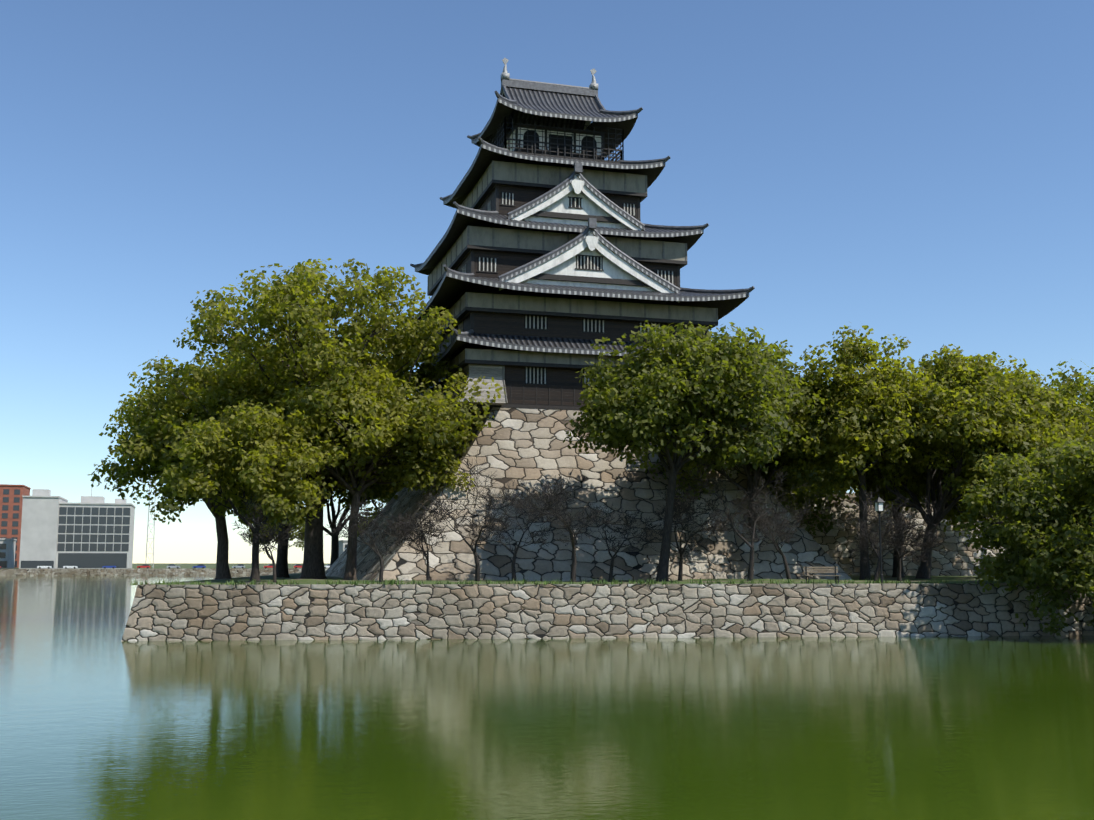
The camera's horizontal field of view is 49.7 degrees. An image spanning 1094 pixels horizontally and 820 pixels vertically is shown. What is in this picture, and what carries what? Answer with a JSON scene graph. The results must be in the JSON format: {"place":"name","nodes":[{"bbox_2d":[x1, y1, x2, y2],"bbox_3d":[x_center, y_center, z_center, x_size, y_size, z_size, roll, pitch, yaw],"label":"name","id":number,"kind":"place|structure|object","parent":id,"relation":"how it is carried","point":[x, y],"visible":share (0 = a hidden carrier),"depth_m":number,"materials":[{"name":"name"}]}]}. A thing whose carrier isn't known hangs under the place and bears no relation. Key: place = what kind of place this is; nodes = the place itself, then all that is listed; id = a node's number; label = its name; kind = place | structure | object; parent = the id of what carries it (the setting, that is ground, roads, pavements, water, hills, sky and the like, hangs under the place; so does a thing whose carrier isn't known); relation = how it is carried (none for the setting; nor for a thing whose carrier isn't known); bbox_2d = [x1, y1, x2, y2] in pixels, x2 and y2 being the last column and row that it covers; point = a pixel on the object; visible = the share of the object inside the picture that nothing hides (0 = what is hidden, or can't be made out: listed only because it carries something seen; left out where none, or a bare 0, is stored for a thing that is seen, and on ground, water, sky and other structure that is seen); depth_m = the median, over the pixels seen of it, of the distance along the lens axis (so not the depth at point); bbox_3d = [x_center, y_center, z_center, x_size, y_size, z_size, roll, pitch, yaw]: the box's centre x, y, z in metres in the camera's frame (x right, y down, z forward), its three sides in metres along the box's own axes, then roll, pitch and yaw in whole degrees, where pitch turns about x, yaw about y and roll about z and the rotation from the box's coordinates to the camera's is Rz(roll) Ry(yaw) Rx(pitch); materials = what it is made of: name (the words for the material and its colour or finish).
{"place":"outdoors","nodes":[
{"label":"outdoors","id":0,"kind":"place"},
{"bbox_2d":[0,538,16,567],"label":"pale building","id":1,"kind":"structure","parent":0,"point":[7,551],"depth_m":408.29,"materials":[{"name":"concrete"}]},
{"bbox_2d":[0,484,30,567],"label":"red brick tower","id":2,"kind":"structure","parent":0,"point":[11,500],"depth_m":461.45,"materials":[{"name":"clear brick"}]},
{"bbox_2d":[0,568,327,575],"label":"far embankment wall","id":3,"kind":"structure","parent":0,"point":[61,572],"depth_m":385.78,"materials":[{"name":"grey stone"}]},
{"bbox_2d":[0,563,329,568],"bbox_3d":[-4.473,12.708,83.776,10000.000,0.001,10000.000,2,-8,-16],"label":"ground","id":4,"kind":"structure","parent":0,"point":[191,565],"depth_m":882.18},
{"bbox_2d":[19,496,67,568],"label":"building","id":5,"kind":"structure","parent":4,"relation":"on","point":[39,531],"depth_m":387.84,"materials":[{"name":"white concrete"}]},
{"bbox_2d":[37,564,51,568],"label":"parked car","id":6,"kind":"object","parent":4,"relation":"on","point":[40,566],"visible":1,"depth_m":382.99,"materials":[{"name":"white metal"}]},
{"bbox_2d":[63,564,77,568],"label":"parked car","id":7,"kind":"object","parent":4,"relation":"on","point":[66,566],"visible":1,"depth_m":385.39,"materials":[{"name":"white metal"}]},
{"bbox_2d":[56,502,135,568],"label":"office building","id":8,"kind":"structure","parent":4,"relation":"on","point":[95,535],"depth_m":394.27,"materials":[{"name":"white concrete"}]},
{"bbox_2d":[32,489,126,502],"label":"rooftop equipment","id":9,"kind":"object","parent":8,"relation":"on","point":[84,499],"visible":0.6,"depth_m":400.64,"materials":[{"name":"white metal"}]},
{"bbox_2d":[102,564,115,568],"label":"parked car","id":10,"kind":"object","parent":4,"relation":"on","point":[113,566],"visible":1,"depth_m":388.40,"materials":[{"name":"blue metal"}]},
{"bbox_2d":[137,564,150,568],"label":"parked car","id":11,"kind":"object","parent":4,"relation":"on","point":[147,566],"visible":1,"depth_m":391.63,"materials":[{"name":"red metal"}]},
{"bbox_2d":[145,351,158,567],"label":"lattice mast","id":12,"kind":"object","parent":4,"relation":"on","point":[150,518],"visible":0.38,"depth_m":427.49,"materials":[{"name":"white metal"}]},
{"bbox_2d":[167,564,179,568],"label":"parked car","id":13,"kind":"object","parent":4,"relation":"on","point":[169,566],"visible":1,"depth_m":393.67,"materials":[{"name":"silver metal"}]},
{"bbox_2d":[193,564,205,568],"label":"parked car","id":14,"kind":"object","parent":4,"relation":"on","point":[200,566],"visible":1,"depth_m":396.28,"materials":[{"name":"blue metal"}]},
{"bbox_2d":[232,564,244,567],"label":"parked car","id":15,"kind":"object","parent":4,"relation":"on","point":[240,566],"visible":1,"depth_m":399.84,"materials":[{"name":"silver metal"}]},
{"bbox_2d":[251,521,303,548],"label":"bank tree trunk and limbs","id":16,"kind":"object","parent":4,"relation":"on","point":[289,539],"visible":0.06,"depth_m":432.95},
{"bbox_2d":[293,564,301,567],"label":"parked car","id":17,"kind":"object","parent":4,"relation":"on","point":[298,566],"visible":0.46,"depth_m":405.08,"materials":[{"name":"red metal"}]},
{"bbox_2d":[339,540,347,555],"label":"building","id":18,"kind":"structure","parent":4,"relation":"on","point":[343,544],"depth_m":437.68,"materials":[{"name":"concrete"}]},
{"bbox_2d":[121,583,1093,640],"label":"stone retaining wall","id":19,"kind":"structure","parent":4,"relation":"on","point":[330,612],"depth_m":64.37,"materials":[{"name":"stone"}]},
{"bbox_2d":[247,517,304,550],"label":"tree foliage","id":20,"kind":"object","parent":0,"point":[302,530],"visible":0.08,"depth_m":432.12,"materials":[{"name":"green plant"}]},
{"bbox_2d":[189,334,377,506],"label":"tree foliage","id":21,"kind":"object","parent":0,"point":[225,352],"depth_m":98.94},
{"bbox_2d":[0,575,1093,819],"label":"moat water","id":22,"kind":"structure","parent":0,"point":[100,719],"depth_m":29.63,"materials":[{"name":"green liquid"}]},
{"bbox_2d":[0,0,1093,562],"label":"sky","id":23,"kind":"structure","parent":0,"point":[919,171],"materials":[{"name":"blue"}]},
{"bbox_2d":[488,117,623,160],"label":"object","id":24,"kind":"object","parent":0,"point":[491,139],"visible":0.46,"depth_m":97.10,"materials":[{"name":"black wood"}]},
{"bbox_2d":[422,147,705,428],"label":"castle walls","id":25,"kind":"structure","parent":0,"point":[513,324],"depth_m":89.01,"materials":[{"name":"black wood"}]},
{"bbox_2d":[448,364,505,409],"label":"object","id":26,"kind":"object","parent":25,"relation":"attached to","point":[489,372],"visible":0.54,"depth_m":85.36,"materials":[{"name":"white paint"}]},
{"bbox_2d":[428,130,673,391],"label":"windows","id":27,"kind":"structure","parent":25,"relation":"in","point":[554,140],"depth_m":90.43,"materials":[{"name":"black wood"}]},
{"bbox_2d":[436,193,672,394],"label":"window bars","id":28,"kind":"object","parent":27,"relation":"in","point":[460,327],"visible":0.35,"depth_m":89.88,"materials":[{"name":"wood"}]},
{"bbox_2d":[415,90,715,393],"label":"keep plaster bands","id":29,"kind":"object","parent":25,"relation":"attached to","point":[527,173],"visible":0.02,"depth_m":90.39,"materials":[{"name":"grey paint"}]},
{"bbox_2d":[417,160,717,403],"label":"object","id":30,"kind":"object","parent":29,"relation":"attached to","point":[492,351],"visible":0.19,"depth_m":90.43,"materials":[{"name":"black wood"}]},
{"bbox_2d":[420,123,717,409],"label":"keep beams","id":31,"kind":"structure","parent":25,"relation":"attached to","point":[472,248],"depth_m":91.15,"materials":[{"name":"black wood"}]},
{"bbox_2d":[416,102,747,384],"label":"roof eaves","id":32,"kind":"object","parent":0,"point":[451,289],"visible":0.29,"depth_m":95.56,"materials":[{"name":"black wood"}]},
{"bbox_2d":[410,77,754,335],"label":"roof ridges","id":33,"kind":"object","parent":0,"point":[549,87],"visible":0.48,"depth_m":93.87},
{"bbox_2d":[501,58,597,89],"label":"roof ornaments","id":34,"kind":"object","parent":33,"relation":"on","point":[505,74],"visible":0.92,"depth_m":100.27},
{"bbox_2d":[499,121,679,302],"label":"keep plaster","id":35,"kind":"object","parent":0,"point":[615,266],"visible":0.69,"depth_m":90.92,"materials":[{"name":"white paint"}]},
{"bbox_2d":[130,573,1052,584],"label":"grass","id":36,"kind":"structure","parent":0,"point":[912,579],"depth_m":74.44,"materials":[{"name":"green plant"}]},
{"bbox_2d":[111,367,298,578],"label":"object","id":37,"kind":"object","parent":36,"relation":"on","point":[222,569],"visible":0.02,"depth_m":83.74,"materials":[{"name":"brown plant"}]},
{"bbox_2d":[88,354,322,523],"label":"tree foliage","id":38,"kind":"object","parent":37,"relation":"attached to","point":[155,426],"visible":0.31,"depth_m":80.92,"materials":[{"name":"green plant"}]},
{"bbox_2d":[171,412,326,580],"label":"camphor front left trunk and limbs","id":39,"kind":"object","parent":36,"relation":"on","point":[255,573],"visible":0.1,"depth_m":74.58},
{"bbox_2d":[152,398,347,537],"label":"tree foliage","id":40,"kind":"object","parent":39,"relation":"attached to","point":[199,442],"visible":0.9,"depth_m":72.31,"materials":[{"name":"green plant"}]},
{"bbox_2d":[231,485,301,582],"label":"bare cherry","id":41,"kind":"object","parent":36,"relation":"on","point":[270,535],"visible":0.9,"depth_m":71.09,"materials":[{"name":"brown plant"}]},
{"bbox_2d":[208,358,346,577],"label":"camphor back trunk and limbs","id":42,"kind":"object","parent":36,"relation":"on","point":[282,571],"depth_m":96.34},
{"bbox_2d":[149,272,484,578],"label":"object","id":43,"kind":"object","parent":36,"relation":"on","point":[313,567],"visible":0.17,"depth_m":84.00,"materials":[{"name":"brown plant"}]},
{"bbox_2d":[127,258,505,499],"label":"tree foliage","id":44,"kind":"object","parent":43,"relation":"attached to","point":[403,341],"visible":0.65,"depth_m":80.01,"materials":[{"name":"green plant"}]},
{"bbox_2d":[237,466,403,529],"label":"tree foliage","id":45,"kind":"object","parent":36,"relation":"on","point":[383,500],"visible":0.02,"depth_m":112.36,"materials":[{"name":"green plant"}]},
{"bbox_2d":[299,491,391,565],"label":"tree behind left trunk and limbs","id":46,"kind":"object","parent":36,"relation":"on","point":[334,548],"visible":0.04,"depth_m":114.60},
{"bbox_2d":[327,494,392,582],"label":"bare cherry","id":47,"kind":"object","parent":36,"relation":"on","point":[367,520],"visible":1,"depth_m":69.85,"materials":[{"name":"brown plant"}]},
{"bbox_2d":[334,492,388,528],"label":"tree foliage","id":48,"kind":"object","parent":36,"relation":"on","point":[368,517],"depth_m":136.66,"materials":[{"name":"green plant"}]},
{"bbox_2d":[290,383,448,579],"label":"camphor corner trunk and limbs","id":49,"kind":"object","parent":36,"relation":"on","point":[350,569],"visible":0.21,"depth_m":80.81,"materials":[{"name":"brown plant"}]},
{"bbox_2d":[268,359,468,508],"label":"tree foliage","id":50,"kind":"object","parent":49,"relation":"attached to","point":[402,417],"visible":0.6,"depth_m":78.59,"materials":[{"name":"green plant"}]},
{"bbox_2d":[367,508,425,556],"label":"bare cherry","id":51,"kind":"object","parent":36,"relation":"on","point":[395,531],"visible":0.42,"depth_m":78.03,"materials":[{"name":"brown plant"}]},
{"bbox_2d":[387,502,449,579],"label":"bare cherry","id":52,"kind":"object","parent":36,"relation":"on","point":[419,529],"visible":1,"depth_m":71.92,"materials":[{"name":"brown plant"}]},
{"bbox_2d":[415,450,521,580],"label":"bare cherry","id":53,"kind":"object","parent":36,"relation":"on","point":[477,564],"visible":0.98,"depth_m":70.39,"materials":[{"name":"brown plant"}]},
{"bbox_2d":[460,478,579,580],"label":"bare cherry","id":54,"kind":"object","parent":36,"relation":"on","point":[532,535],"visible":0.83,"depth_m":73.99,"materials":[{"name":"brown plant"}]},
{"bbox_2d":[515,469,622,581],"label":"bare cherry","id":55,"kind":"object","parent":36,"relation":"on","point":[568,527],"visible":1,"depth_m":71.17,"materials":[{"name":"brown plant"}]},
{"bbox_2d":[325,407,851,580],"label":"keep stone base","id":56,"kind":"object","parent":36,"relation":"on","point":[526,446],"visible":0.52,"depth_m":82.77,"materials":[{"name":"beige stone"}]},
{"bbox_2d":[572,503,662,581],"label":"bare cherry","id":57,"kind":"object","parent":36,"relation":"on","point":[621,546],"visible":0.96,"depth_m":75.92,"materials":[{"name":"brown plant"}]},
{"bbox_2d":[582,334,772,580],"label":"tree trunk and limbs","id":58,"kind":"object","parent":36,"relation":"on","point":[674,467],"visible":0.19,"depth_m":75.33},
{"bbox_2d":[563,320,798,473],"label":"tree foliage","id":59,"kind":"object","parent":58,"relation":"attached to","point":[601,413],"visible":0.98,"depth_m":73.47,"materials":[{"name":"green plant"}]},
{"bbox_2d":[636,485,732,580],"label":"bare cherry","id":60,"kind":"object","parent":36,"relation":"on","point":[681,550],"visible":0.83,"depth_m":77.07,"materials":[{"name":"brown plant"}]},
{"bbox_2d":[679,454,806,580],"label":"bare cherry","id":61,"kind":"object","parent":36,"relation":"on","point":[741,535],"visible":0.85,"depth_m":75.83,"materials":[{"name":"brown plant"}]},
{"bbox_2d":[645,339,850,500],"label":"tree foliage","id":62,"kind":"object","parent":36,"relation":"on","point":[796,382],"visible":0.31,"depth_m":82.75,"materials":[{"name":"green plant"}]},
{"bbox_2d":[739,497,812,578],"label":"bare cherry","id":63,"kind":"object","parent":36,"relation":"on","point":[766,527],"visible":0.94,"depth_m":76.72,"materials":[{"name":"brown plant"}]},
{"bbox_2d":[754,462,836,534],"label":"tree foliage","id":64,"kind":"object","parent":36,"relation":"on","point":[800,500],"visible":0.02,"depth_m":92.74,"materials":[{"name":"green plant"}]},
{"bbox_2d":[803,566,840,583],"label":"park bench","id":65,"kind":"object","parent":36,"relation":"on","point":[806,570],"visible":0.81,"depth_m":66.88,"materials":[{"name":"brown wood"}]},
{"bbox_2d":[795,337,935,580],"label":"tree trunk and limbs","id":66,"kind":"object","parent":36,"relation":"on","point":[864,571],"visible":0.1,"depth_m":83.46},
{"bbox_2d":[780,325,951,501],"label":"tree foliage","id":67,"kind":"object","parent":36,"relation":"on","point":[862,407],"visible":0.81,"depth_m":81.48,"materials":[{"name":"green plant"}]},
{"bbox_2d":[874,494,884,582],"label":"park lamp post","id":68,"kind":"object","parent":36,"relation":"on","point":[878,506],"visible":0.98,"depth_m":70.56,"materials":[{"name":"grey metal"}]},
{"bbox_2d":[831,487,932,580],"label":"bare cherry","id":69,"kind":"object","parent":36,"relation":"on","point":[898,537],"visible":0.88,"depth_m":74.24,"materials":[{"name":"brown plant"}]},
{"bbox_2d":[889,492,904,577],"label":"tree trunk and limbs","id":70,"kind":"object","parent":36,"relation":"on","point":[895,564],"visible":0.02,"depth_m":97.50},
{"bbox_2d":[853,494,949,580],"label":"bare cherry","id":71,"kind":"object","parent":36,"relation":"on","point":[906,551],"visible":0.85,"depth_m":74.25,"materials":[{"name":"brown plant"}]},
{"bbox_2d":[786,493,1093,575],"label":"bailey stone walls","id":72,"kind":"structure","parent":36,"relation":"on","point":[958,557],"depth_m":107.00,"materials":[{"name":"grey stone"}]},
{"bbox_2d":[834,344,1075,536],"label":"tree foliage","id":73,"kind":"object","parent":36,"relation":"on","point":[1009,435],"visible":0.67,"depth_m":81.41,"materials":[{"name":"green plant"}]},
{"bbox_2d":[866,359,1057,578],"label":"tree trunk and limbs","id":74,"kind":"object","parent":36,"relation":"on","point":[924,569],"visible":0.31,"depth_m":85.07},
{"bbox_2d":[913,379,1090,520],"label":"tree branches","id":75,"kind":"object","parent":36,"relation":"on","point":[1000,460],"depth_m":88.91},
{"bbox_2d":[983,507,1033,548],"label":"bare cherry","id":76,"kind":"object","parent":36,"relation":"on","point":[984,517],"visible":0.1,"depth_m":80.05,"materials":[{"name":"brown plant"}]},
{"bbox_2d":[954,434,1093,636],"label":"shrub foliage","id":77,"kind":"object","parent":36,"relation":"on","point":[1034,553],"visible":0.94,"depth_m":64.24,"materials":[{"name":"green plant"}]},
{"bbox_2d":[975,456,1093,620],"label":"tree branches","id":78,"kind":"object","parent":36,"relation":"on","point":[1091,523],"visible":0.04,"depth_m":65.37,"materials":[{"name":"brown plant"}]},
{"bbox_2d":[1004,361,1093,421],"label":"tree foliage","id":79,"kind":"object","parent":36,"relation":"on","point":[1056,382],"depth_m":102.79,"materials":[{"name":"green plant"}]},
{"bbox_2d":[466,87,733,352],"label":"keep roof tiles","id":80,"kind":"object","parent":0,"point":[558,102],"visible":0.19,"depth_m":96.48,"materials":[{"name":"grey tile"}]},
{"bbox_2d":[415,98,748,365],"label":"roof edge tiles","id":81,"kind":"object","parent":80,"relation":"attached to","point":[567,247],"visible":0.65,"depth_m":90.11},
{"bbox_2d":[658,360,833,531],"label":"tree trunk and limbs","id":82,"kind":"object","parent":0,"point":[750,487],"visible":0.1,"depth_m":84.68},
{"bbox_2d":[770,344,849,507],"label":"tree foliage","id":83,"kind":"object","parent":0,"point":[781,369],"depth_m":103.08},
{"bbox_2d":[796,474,850,492],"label":"tree foliage","id":84,"kind":"object","parent":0,"point":[839,489],"depth_m":113.42,"materials":[{"name":"green plant"}]},
{"bbox_2d":[824,363,954,512],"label":"tree foliage","id":85,"kind":"object","parent":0,"point":[888,502],"depth_m":101.67,"materials":[{"name":"green plant"}]},
{"bbox_2d":[890,355,1093,530],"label":"tree foliage","id":86,"kind":"object","parent":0,"point":[1074,424],"visible":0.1,"depth_m":87.20,"materials":[{"name":"green plant"}]}
]}

